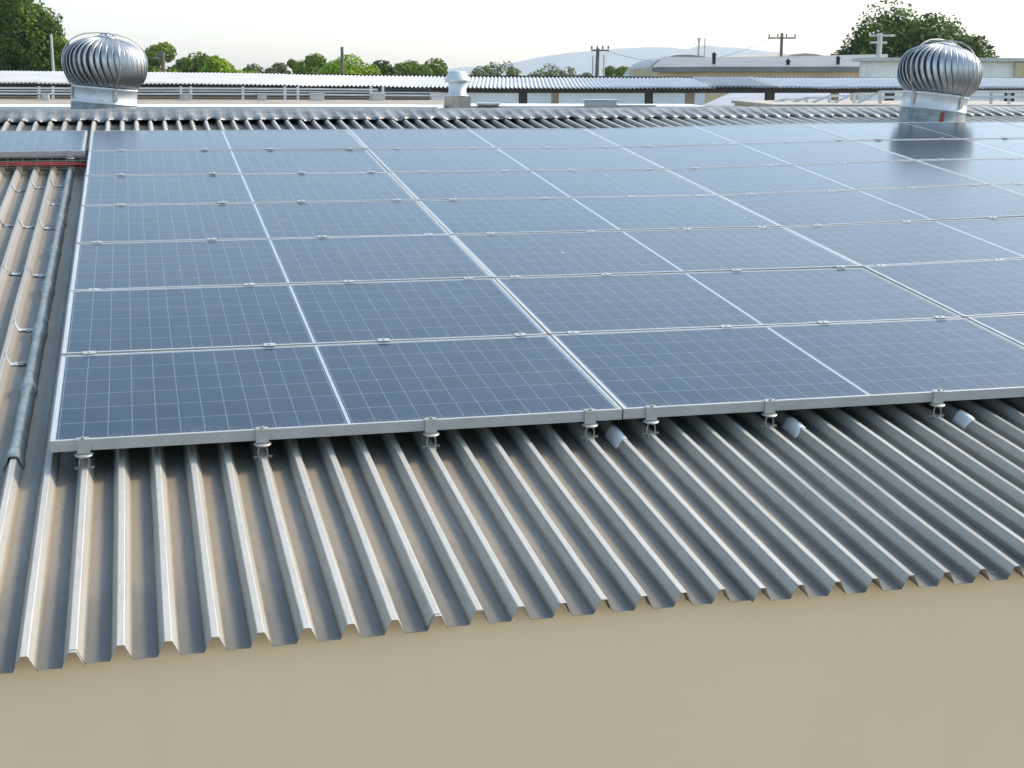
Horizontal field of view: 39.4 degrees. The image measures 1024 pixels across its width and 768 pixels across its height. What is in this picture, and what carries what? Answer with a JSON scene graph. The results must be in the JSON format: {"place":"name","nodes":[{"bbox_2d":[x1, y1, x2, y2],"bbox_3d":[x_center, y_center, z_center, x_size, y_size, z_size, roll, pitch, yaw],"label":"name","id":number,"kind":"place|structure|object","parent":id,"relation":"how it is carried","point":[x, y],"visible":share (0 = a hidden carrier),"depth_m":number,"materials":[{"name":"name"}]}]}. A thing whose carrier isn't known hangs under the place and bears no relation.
{"place":"outdoors","nodes":[
{"label":"outdoors","id":0,"kind":"place"},
{"bbox_2d":[29,0,1023,73],"label":"sky","id":1,"kind":"structure","parent":0,"point":[461,33],"materials":[{"name":"white"}]},
{"bbox_2d":[447,45,784,75],"bbox_3d":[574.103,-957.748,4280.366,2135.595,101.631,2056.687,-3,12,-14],"label":"hills","id":2,"kind":"structure","parent":0,"point":[580,62],"depth_m":3880.67,"materials":[{"name":"blue"}]},
{"bbox_2d":[726,53,822,56],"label":"domed shed","id":3,"kind":"structure","parent":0,"point":[797,54],"depth_m":112.25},
{"bbox_2d":[701,93,849,106],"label":"grey roofed building","id":4,"kind":"structure","parent":0,"point":[725,100],"depth_m":40.73,"materials":[{"name":"concrete"}]},
{"bbox_2d":[852,58,1023,101],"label":"white hall","id":5,"kind":"structure","parent":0,"point":[991,67],"depth_m":62.08,"materials":[{"name":"paint"}]},
{"bbox_2d":[1014,62,1023,77],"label":"door panel","id":6,"kind":"structure","parent":5,"relation":"in","point":[1019,66],"depth_m":61.87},
{"label":"ground","id":7,"kind":"structure","parent":0,"visible":0},
{"bbox_2d":[0,0,65,71],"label":"mango tree","id":8,"kind":"object","parent":7,"relation":"on","point":[27,28],"visible":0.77,"depth_m":86.73,"materials":[{"name":"green plant"}]},
{"bbox_2d":[50,34,54,71],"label":"lamp post","id":9,"kind":"object","parent":7,"relation":"on","point":[52,54],"visible":0.29,"depth_m":60.13,"materials":[{"name":"metal"}]},
{"bbox_2d":[50,36,68,59],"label":"leafy tree","id":10,"kind":"object","parent":7,"relation":"on","point":[59,43],"visible":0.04,"depth_m":79.43,"materials":[{"name":"green plant"}]},
{"bbox_2d":[151,51,165,72],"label":"lamp post","id":11,"kind":"object","parent":7,"relation":"on","point":[163,70],"visible":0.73,"depth_m":75.00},
{"bbox_2d":[144,40,182,72],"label":"leafy tree","id":12,"kind":"object","parent":7,"relation":"on","point":[168,49],"visible":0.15,"depth_m":109.13,"materials":[{"name":"green plant"}]},
{"bbox_2d":[165,51,235,72],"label":"leafy tree","id":13,"kind":"object","parent":7,"relation":"on","point":[196,63],"visible":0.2,"depth_m":114.67,"materials":[{"name":"green plant"}]},
{"bbox_2d":[201,55,260,72],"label":"leafy tree","id":14,"kind":"object","parent":7,"relation":"on","point":[213,64],"visible":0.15,"depth_m":104.21,"materials":[{"name":"green plant"}]},
{"bbox_2d":[242,63,278,73],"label":"leafy tree","id":15,"kind":"object","parent":7,"relation":"on","point":[260,69],"visible":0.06,"depth_m":119.85,"materials":[{"name":"green plant"}]},
{"bbox_2d":[271,62,290,73],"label":"leafy tree","id":16,"kind":"object","parent":7,"relation":"on","point":[281,68],"visible":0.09,"depth_m":126.90,"materials":[{"name":"green plant"}]},
{"bbox_2d":[287,58,296,72],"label":"leafy tree","id":17,"kind":"object","parent":7,"relation":"on","point":[290,62],"visible":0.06,"depth_m":119.58,"materials":[{"name":"green plant"}]},
{"bbox_2d":[292,53,326,73],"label":"leafy tree","id":18,"kind":"object","parent":7,"relation":"on","point":[314,63],"visible":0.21,"depth_m":110.79,"materials":[{"name":"green plant"}]},
{"bbox_2d":[340,47,343,73],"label":"lamp post","id":19,"kind":"object","parent":7,"relation":"on","point":[342,60],"visible":0.29,"depth_m":95.09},
{"bbox_2d":[318,53,380,73],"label":"leafy tree","id":20,"kind":"object","parent":7,"relation":"on","point":[333,66],"visible":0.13,"depth_m":107.38,"materials":[{"name":"green plant"}]},
{"bbox_2d":[371,59,406,74],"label":"leafy tree","id":21,"kind":"object","parent":7,"relation":"on","point":[383,67],"visible":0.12,"depth_m":113.67,"materials":[{"name":"green plant"}]},
{"bbox_2d":[394,58,447,74],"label":"leafy tree","id":22,"kind":"object","parent":7,"relation":"on","point":[411,67],"visible":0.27,"depth_m":117.24,"materials":[{"name":"green plant"}]},
{"bbox_2d":[470,62,520,74],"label":"sparse tree","id":23,"kind":"object","parent":7,"relation":"on","point":[486,69],"visible":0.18,"depth_m":140.52,"materials":[{"name":"green plant"}]},
{"bbox_2d":[502,60,538,75],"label":"sparse tree","id":24,"kind":"object","parent":7,"relation":"on","point":[511,66],"visible":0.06,"depth_m":150.44,"materials":[{"name":"green plant"}]},
{"bbox_2d":[527,63,559,75],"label":"sparse tree","id":25,"kind":"object","parent":7,"relation":"on","point":[545,73],"visible":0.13,"depth_m":149.48,"materials":[{"name":"green plant"}]},
{"bbox_2d":[548,66,581,75],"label":"sparse tree","id":26,"kind":"object","parent":7,"relation":"on","point":[561,73],"visible":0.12,"depth_m":154.25,"materials":[{"name":"green plant"}]},
{"bbox_2d":[430,93,704,105],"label":"white building","id":27,"kind":"structure","parent":7,"relation":"on","point":[577,98],"depth_m":44.04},
{"bbox_2d":[577,72,591,75],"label":"leafy tree","id":28,"kind":"object","parent":7,"relation":"on","point":[586,74],"visible":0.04,"depth_m":150.57,"materials":[{"name":"green plant"}]},
{"bbox_2d":[592,56,593,75],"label":"lamp post","id":29,"kind":"object","parent":7,"relation":"on","point":[592,65],"visible":0.29,"depth_m":110.10,"materials":[{"name":"metal"}]},
{"bbox_2d":[591,46,608,75],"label":"utility pole","id":30,"kind":"object","parent":7,"relation":"on","point":[597,50],"visible":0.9,"depth_m":85.01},
{"bbox_2d":[603,55,604,75],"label":"lamp post","id":31,"kind":"object","parent":7,"relation":"on","point":[603,65],"visible":0.29,"depth_m":115.12,"materials":[{"name":"metal"}]},
{"bbox_2d":[602,65,629,75],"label":"leafy tree","id":32,"kind":"object","parent":7,"relation":"on","point":[614,71],"visible":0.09,"depth_m":129.49,"materials":[{"name":"green plant"}]},
{"bbox_2d":[623,55,703,75],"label":"arched shed","id":33,"kind":"structure","parent":7,"relation":"on","point":[651,62],"depth_m":88.38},
{"bbox_2d":[697,38,701,55],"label":"lamp post","id":34,"kind":"object","parent":7,"relation":"on","point":[699,46],"visible":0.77,"depth_m":120.05,"materials":[{"name":"metal"}]},
{"bbox_2d":[628,52,887,103],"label":"warehouse","id":35,"kind":"structure","parent":7,"relation":"on","point":[812,66],"depth_m":75.30,"materials":[{"name":"metal"}]},
{"bbox_2d":[768,33,795,56],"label":"utility pole","id":36,"kind":"object","parent":7,"relation":"on","point":[781,37],"visible":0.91,"depth_m":94.81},
{"bbox_2d":[608,43,759,60],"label":"power line","id":37,"kind":"object","parent":36,"relation":"attached to","point":[648,60],"visible":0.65,"depth_m":87.30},
{"bbox_2d":[869,33,894,57],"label":"utility pole","id":38,"kind":"object","parent":7,"relation":"on","point":[879,42],"visible":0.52,"depth_m":69.82,"materials":[{"name":"concrete"}]},
{"bbox_2d":[830,0,999,57],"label":"mango tree","id":39,"kind":"object","parent":7,"relation":"on","point":[909,33],"visible":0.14,"depth_m":90.59,"materials":[{"name":"green plant"}]},
{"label":"yard paving","id":40,"kind":"structure","parent":0,"visible":0},
{"bbox_2d":[0,89,443,108],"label":"building","id":41,"kind":"structure","parent":40,"relation":"on","point":[195,104],"depth_m":19.52,"materials":[{"name":"concrete"}]},
{"bbox_2d":[0,86,439,99],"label":"pipe rack","id":42,"kind":"object","parent":41,"relation":"on","point":[242,93],"visible":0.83,"depth_m":21.59,"materials":[{"name":"metal"}]},
{"bbox_2d":[40,93,49,100],"bbox_3d":[-6.920,-4.255,21.197,0.124,0.115,0.220,-3,12,-14],"label":"junction box","id":43,"kind":"object","parent":42,"relation":"hanging from","point":[44,96],"visible":0.93,"depth_m":21.10,"materials":[{"name":"metal"}]},
{"bbox_2d":[182,93,189,100],"bbox_3d":[-4.836,-4.255,21.197,0.109,0.115,0.220,-3,12,-14],"label":"junction box","id":44,"kind":"object","parent":42,"relation":"hanging from","point":[185,96],"visible":0.92,"depth_m":21.10,"materials":[{"name":"metal"}]},
{"bbox_2d":[257,93,266,100],"bbox_3d":[-3.709,-4.255,21.197,0.139,0.115,0.220,-3,12,-14],"label":"junction box","id":45,"kind":"object","parent":42,"relation":"hanging from","point":[261,96],"visible":0.93,"depth_m":21.10,"materials":[{"name":"metal"}]},
{"bbox_2d":[309,93,324,100],"bbox_3d":[-2.893,-4.255,21.197,0.213,0.115,0.220,-3,12,-14],"label":"junction box","id":46,"kind":"object","parent":42,"relation":"hanging from","point":[316,96],"visible":0.92,"depth_m":21.10,"materials":[{"name":"metal"}]},
{"bbox_2d":[370,93,385,100],"bbox_3d":[-1.988,-4.255,21.197,0.198,0.115,0.220,-3,12,-14],"label":"junction box","id":47,"kind":"object","parent":42,"relation":"attached to","point":[377,96],"visible":0.94,"depth_m":21.10,"materials":[{"name":"metal"}]},
{"bbox_2d":[444,71,470,107],"bbox_3d":[-0.667,-3.571,17.458,0.318,0.503,0.318,-3,12,-14],"label":"cowl vent","id":48,"kind":"object","parent":41,"relation":"on","point":[457,96],"visible":0.99,"depth_m":17.36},
{"bbox_2d":[0,105,1023,767],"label":"building","id":49,"kind":"structure","parent":40,"relation":"on","point":[836,587],"depth_m":4.29,"materials":[{"name":"grey metal"}]},
{"bbox_2d":[0,130,87,156],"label":"solar panel","id":50,"kind":"object","parent":49,"relation":"on","point":[36,143],"visible":1,"depth_m":10.45,"materials":[{"name":"glass"}]},
{"bbox_2d":[0,157,87,169],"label":"cable basket","id":51,"kind":"object","parent":49,"relation":"attached to","point":[6,165],"visible":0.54,"depth_m":9.99,"materials":[{"name":"metal"}]},
{"bbox_2d":[0,162,86,165],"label":"cable","id":52,"kind":"object","parent":51,"relation":"in","point":[50,163],"visible":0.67,"depth_m":9.97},
{"bbox_2d":[0,165,86,167],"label":"cable","id":53,"kind":"object","parent":51,"relation":"in","point":[44,166],"visible":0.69,"depth_m":10.00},
{"bbox_2d":[0,161,86,162],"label":"cable","id":54,"kind":"object","parent":51,"relation":"in","point":[49,161],"visible":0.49,"depth_m":10.07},
{"bbox_2d":[67,149,73,159],"bbox_3d":[-3.152,-1.619,10.196,0.064,0.115,0.098,-3,19,-14],"label":"panel clamp","id":55,"kind":"object","parent":49,"relation":"on","point":[69,153],"visible":0.73,"depth_m":10.16,"materials":[{"name":"metal"}]},
{"bbox_2d":[74,436,94,471],"bbox_3d":[-1.430,0.225,4.771,0.064,0.116,0.098,-4,19,-17],"label":"panel clamp","id":56,"kind":"object","parent":49,"relation":"on","point":[83,446],"visible":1,"depth_m":4.74,"materials":[{"name":"metal"}]},
{"bbox_2d":[50,335,621,452],"bbox_3d":[-0.685,0.009,5.420,1.994,0.042,0.973,-3,19,-14],"label":"solar panel","id":57,"kind":"object","parent":56,"relation":"on","point":[137,400],"visible":1,"depth_m":5.30,"materials":[{"name":"glass"}]},
{"bbox_2d":[83,351,95,354],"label":"seam clamp","id":58,"kind":"object","parent":57,"relation":"attached to","point":[88,352],"visible":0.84,"depth_m":5.64,"materials":[{"name":"metal"}]},
{"bbox_2d":[263,343,275,346],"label":"seam clamp","id":59,"kind":"object","parent":57,"relation":"attached to","point":[269,345],"visible":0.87,"depth_m":5.82,"materials":[{"name":"metal"}]},
{"bbox_2d":[378,338,389,341],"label":"seam clamp","id":60,"kind":"object","parent":57,"relation":"attached to","point":[384,340],"visible":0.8,"depth_m":5.93,"materials":[{"name":"metal"}]},
{"bbox_2d":[514,333,526,336],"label":"seam clamp","id":61,"kind":"object","parent":57,"relation":"attached to","point":[520,334],"visible":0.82,"depth_m":6.08,"materials":[{"name":"metal"}]},
{"bbox_2d":[61,32,147,108],"bbox_3d":[-3.917,-2.890,13.741,0.840,0.955,0.840,2,11,-15],"label":"turbine ventilator","id":62,"kind":"object","parent":49,"relation":"on","point":[104,71],"visible":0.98,"depth_m":13.48,"materials":[{"name":"metal"}]},
{"bbox_2d":[89,129,365,150],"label":"solar panel","id":63,"kind":"object","parent":49,"relation":"on","point":[312,139],"visible":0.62,"depth_m":10.87,"materials":[{"name":"glass"}]},
{"bbox_2d":[86,149,387,175],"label":"solar panel","id":64,"kind":"object","parent":49,"relation":"on","point":[160,162],"visible":0.66,"depth_m":9.96,"materials":[{"name":"glass"}]},
{"bbox_2d":[82,172,415,205],"bbox_3d":[-1.682,-1.228,9.078,1.994,0.040,0.973,-3,19,-14],"label":"solar panel","id":65,"kind":"object","parent":49,"relation":"on","point":[214,189],"visible":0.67,"depth_m":9.04,"materials":[{"name":"glass"}]},
{"bbox_2d":[76,200,448,243],"bbox_3d":[-1.433,-0.919,8.164,1.994,0.040,0.973,-3,19,-14],"label":"solar panel","id":66,"kind":"object","parent":49,"relation":"on","point":[159,223],"visible":0.73,"depth_m":8.12,"materials":[{"name":"glass"}]},
{"bbox_2d":[254,426,271,460],"bbox_3d":[-0.861,0.195,4.916,0.064,0.116,0.098,-4,19,-16],"label":"panel clamp","id":67,"kind":"object","parent":49,"relation":"on","point":[262,436],"visible":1,"depth_m":4.89,"materials":[{"name":"metal"}]},
{"bbox_2d":[70,234,491,290],"bbox_3d":[-1.183,-0.611,7.248,1.994,0.041,0.973,-3,19,-14],"label":"solar panel","id":68,"kind":"object","parent":49,"relation":"on","point":[150,265],"visible":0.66,"depth_m":7.20,"materials":[{"name":"glass"}]},
{"bbox_2d":[62,278,547,355],"bbox_3d":[-0.934,-0.301,6.334,1.994,0.040,0.973,-3,19,-14],"label":"solar panel","id":69,"kind":"object","parent":49,"relation":"on","point":[152,320],"visible":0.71,"depth_m":6.27,"materials":[{"name":"glass"}]},
{"bbox_2d":[422,416,439,449],"bbox_3d":[-0.291,0.165,5.061,0.064,0.116,0.098,-4,19,-16],"label":"panel clamp","id":70,"kind":"object","parent":49,"relation":"on","point":[431,426],"visible":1,"depth_m":5.03,"materials":[{"name":"metal"}]},
{"bbox_2d":[348,128,618,148],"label":"solar panel","id":71,"kind":"object","parent":49,"relation":"on","point":[466,138],"visible":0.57,"depth_m":11.37,"materials":[{"name":"glass"}]},
{"bbox_2d":[367,147,663,172],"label":"solar panel","id":72,"kind":"object","parent":49,"relation":"on","point":[495,159],"visible":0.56,"depth_m":10.45,"materials":[{"name":"glass"}]},
{"bbox_2d":[390,169,715,200],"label":"solar panel","id":73,"kind":"object","parent":49,"relation":"on","point":[457,185],"visible":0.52,"depth_m":9.54,"materials":[{"name":"glass"}]},
{"bbox_2d":[580,408,597,440],"bbox_3d":[0.279,0.137,5.207,0.064,0.116,0.098,-2,19,-13],"label":"panel clamp","id":74,"kind":"object","parent":49,"relation":"on","point":[589,418],"visible":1,"depth_m":5.18,"materials":[{"name":"metal"}]},
{"bbox_2d":[418,195,780,234],"bbox_3d":[0.503,-1.017,8.658,1.994,0.040,0.973,-3,19,-14],"label":"solar panel","id":75,"kind":"object","parent":49,"relation":"on","point":[512,216],"visible":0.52,"depth_m":8.61,"materials":[{"name":"glass"}]},
{"bbox_2d":[640,405,658,436],"bbox_3d":[0.506,0.126,5.265,0.064,0.116,0.098,-3,19,-14],"label":"panel clamp","id":76,"kind":"object","parent":49,"relation":"on","point":[651,414],"visible":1,"depth_m":5.24,"materials":[{"name":"metal"}]},
{"bbox_2d":[452,227,860,278],"bbox_3d":[0.752,-0.707,7.743,1.994,0.040,0.973,-3,19,-14],"label":"solar panel","id":77,"kind":"object","parent":49,"relation":"on","point":[617,252],"visible":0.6,"depth_m":7.69,"materials":[{"name":"glass"}]},
{"bbox_2d":[585,123,850,146],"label":"solar panel","id":78,"kind":"object","parent":49,"relation":"on","point":[697,135],"visible":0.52,"depth_m":11.86,"materials":[{"name":"glass"}]},
{"bbox_2d":[495,268,961,335],"bbox_3d":[1.001,-0.396,6.829,1.994,0.040,0.973,-3,19,-14],"label":"solar panel","id":79,"kind":"object","parent":49,"relation":"on","point":[550,306],"visible":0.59,"depth_m":6.77,"materials":[{"name":"glass"}]},
{"bbox_2d":[621,140,912,169],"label":"solar panel","id":80,"kind":"object","parent":49,"relation":"on","point":[746,154],"visible":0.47,"depth_m":10.94,"materials":[{"name":"glass"}]},
{"bbox_2d":[757,398,776,429],"bbox_3d":[0.961,0.104,5.381,0.064,0.116,0.098,-3,19,-15],"label":"panel clamp","id":81,"kind":"object","parent":49,"relation":"on","point":[769,406],"visible":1,"depth_m":5.35,"materials":[{"name":"metal"}]},
{"bbox_2d":[551,318,1023,418],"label":"solar panel","id":82,"kind":"object","parent":49,"relation":"on","point":[678,372],"visible":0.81,"depth_m":5.81,"materials":[{"name":"glass"}]},
{"bbox_2d":[567,331,578,333],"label":"seam clamp","id":83,"kind":"object","parent":82,"relation":"attached to","point":[573,332],"visible":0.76,"depth_m":6.14,"materials":[{"name":"metal"}]},
{"bbox_2d":[817,320,829,323],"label":"seam clamp","id":84,"kind":"object","parent":82,"relation":"attached to","point":[823,322],"visible":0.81,"depth_m":6.43,"materials":[{"name":"metal"}]},
{"bbox_2d":[934,316,945,318],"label":"seam clamp","id":85,"kind":"object","parent":82,"relation":"attached to","point":[939,317],"visible":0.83,"depth_m":6.57,"materials":[{"name":"metal"}]},
{"bbox_2d":[666,160,986,194],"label":"solar panel","id":86,"kind":"object","parent":49,"relation":"on","point":[804,178],"visible":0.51,"depth_m":10.02,"materials":[{"name":"glass"}]},
{"bbox_2d":[719,184,1023,227],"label":"solar panel","id":87,"kind":"object","parent":49,"relation":"on","point":[850,207],"visible":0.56,"depth_m":9.11,"materials":[{"name":"glass"}]},
{"bbox_2d":[784,217,1023,267],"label":"solar panel","id":88,"kind":"object","parent":49,"relation":"on","point":[898,243],"visible":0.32,"depth_m":8.15,"materials":[{"name":"glass"}]},
{"bbox_2d":[801,121,1023,139],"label":"solar panel","id":89,"kind":"object","parent":49,"relation":"on","point":[925,130],"visible":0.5,"depth_m":12.36,"materials":[{"name":"glass"}]},
{"bbox_2d":[923,389,944,418],"bbox_3d":[1.645,0.069,5.556,0.064,0.116,0.098,-3,19,-14],"label":"panel clamp","id":90,"kind":"object","parent":49,"relation":"on","point":[938,398],"visible":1,"depth_m":5.53,"materials":[{"name":"metal"}]},
{"bbox_2d":[855,138,1023,159],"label":"solar panel","id":91,"kind":"object","parent":49,"relation":"on","point":[946,149],"visible":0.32,"depth_m":11.40,"materials":[{"name":"glass"}]},
{"bbox_2d":[897,39,982,121],"bbox_3d":[4.069,-2.841,13.686,0.840,0.895,0.840,4,11,-16],"label":"turbine ventilator","id":92,"kind":"object","parent":49,"relation":"on","point":[939,81],"visible":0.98,"depth_m":13.43,"materials":[{"name":"metal"}]},
{"bbox_2d":[864,259,1023,318],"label":"solar panel","id":93,"kind":"object","parent":49,"relation":"on","point":[965,289],"visible":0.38,"depth_m":7.21,"materials":[{"name":"glass"}]},
{"bbox_2d":[916,158,1023,184],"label":"solar panel","id":94,"kind":"object","parent":49,"relation":"on","point":[998,171],"visible":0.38,"depth_m":10.47,"materials":[{"name":"glass"}]},
{"bbox_2d":[967,314,1023,346],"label":"solar panel","id":95,"kind":"object","parent":49,"relation":"on","point":[1010,327],"visible":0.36,"depth_m":6.50,"materials":[{"name":"glass"}]},
{"bbox_2d":[990,184,1023,195],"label":"solar panel","id":96,"kind":"object","parent":49,"relation":"on","point":[1017,188],"visible":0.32,"depth_m":9.74,"materials":[{"name":"glass"}]},
{"bbox_2d":[1006,122,1023,126],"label":"solar panel","id":97,"kind":"object","parent":49,"relation":"on","point":[1019,123],"visible":0.29,"depth_m":13.00,"materials":[{"name":"glass"}]},
{"bbox_2d":[0,71,1023,104],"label":"corrugated canopy","id":98,"kind":"object","parent":40,"relation":"on","point":[648,86],"visible":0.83,"depth_m":31.04,"materials":[{"name":"metal"}]},
{"bbox_2d":[471,104,705,107],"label":"flat roofed building","id":99,"kind":"structure","parent":40,"relation":"on","point":[561,105],"depth_m":17.90,"materials":[{"name":"concrete"}]},
{"bbox_2d":[476,103,499,106],"bbox_3d":[-0.295,-3.483,17.831,0.299,0.047,0.490,0,12,0],"label":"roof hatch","id":100,"kind":"object","parent":99,"relation":"on","point":[488,104],"visible":1,"depth_m":17.59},
{"bbox_2d":[582,99,618,106],"bbox_3d":[1.099,-3.503,17.828,0.428,0.094,0.490,0,12,0],"label":"roof cabinet","id":101,"kind":"object","parent":99,"relation":"on","point":[600,102],"visible":0.98,"depth_m":17.59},
{"bbox_2d":[617,104,655,106],"bbox_3d":[1.530,-3.471,17.834,0.477,0.030,0.490,0,12,0],"label":"roof trough","id":102,"kind":"object","parent":99,"relation":"on","point":[635,105],"visible":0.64,"depth_m":17.59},
{"bbox_2d":[731,100,1023,106],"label":"tan outbuilding","id":103,"kind":"structure","parent":40,"relation":"on","point":[758,103],"depth_m":19.29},
{"bbox_2d":[773,98,800,101],"bbox_3d":[3.848,-4.031,20.569,0.808,0.164,0.198,1,12,5],"label":"rack frame","id":104,"kind":"object","parent":103,"relation":"on","point":[785,99],"visible":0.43,"depth_m":20.51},
{"bbox_2d":[791,96,827,101],"bbox_3d":[4.102,-3.974,20.217,0.793,0.186,0.200,1,12,5],"label":"rack frame","id":105,"kind":"object","parent":103,"relation":"on","point":[804,98],"visible":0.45,"depth_m":20.17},
{"bbox_2d":[812,95,851,102],"bbox_3d":[4.352,-3.918,19.866,0.778,0.207,0.203,1,12,5],"label":"rack frame","id":106,"kind":"object","parent":103,"relation":"on","point":[825,97],"visible":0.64,"depth_m":19.82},
{"bbox_2d":[832,93,873,102],"bbox_3d":[4.612,-3.862,19.515,0.763,0.230,0.207,1,12,5],"label":"rack frame","id":107,"kind":"object","parent":103,"relation":"on","point":[853,95],"visible":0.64,"depth_m":19.47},
{"bbox_2d":[856,91,881,103],"bbox_3d":[4.879,-3.806,19.163,0.748,0.253,0.210,1,12,4],"label":"rack frame","id":108,"kind":"object","parent":103,"relation":"on","point":[878,93],"visible":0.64,"depth_m":19.12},
{"bbox_2d":[880,90,1023,103],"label":"rooftop railing","id":109,"kind":"object","parent":103,"relation":"on","point":[990,97],"visible":0.49,"depth_m":18.98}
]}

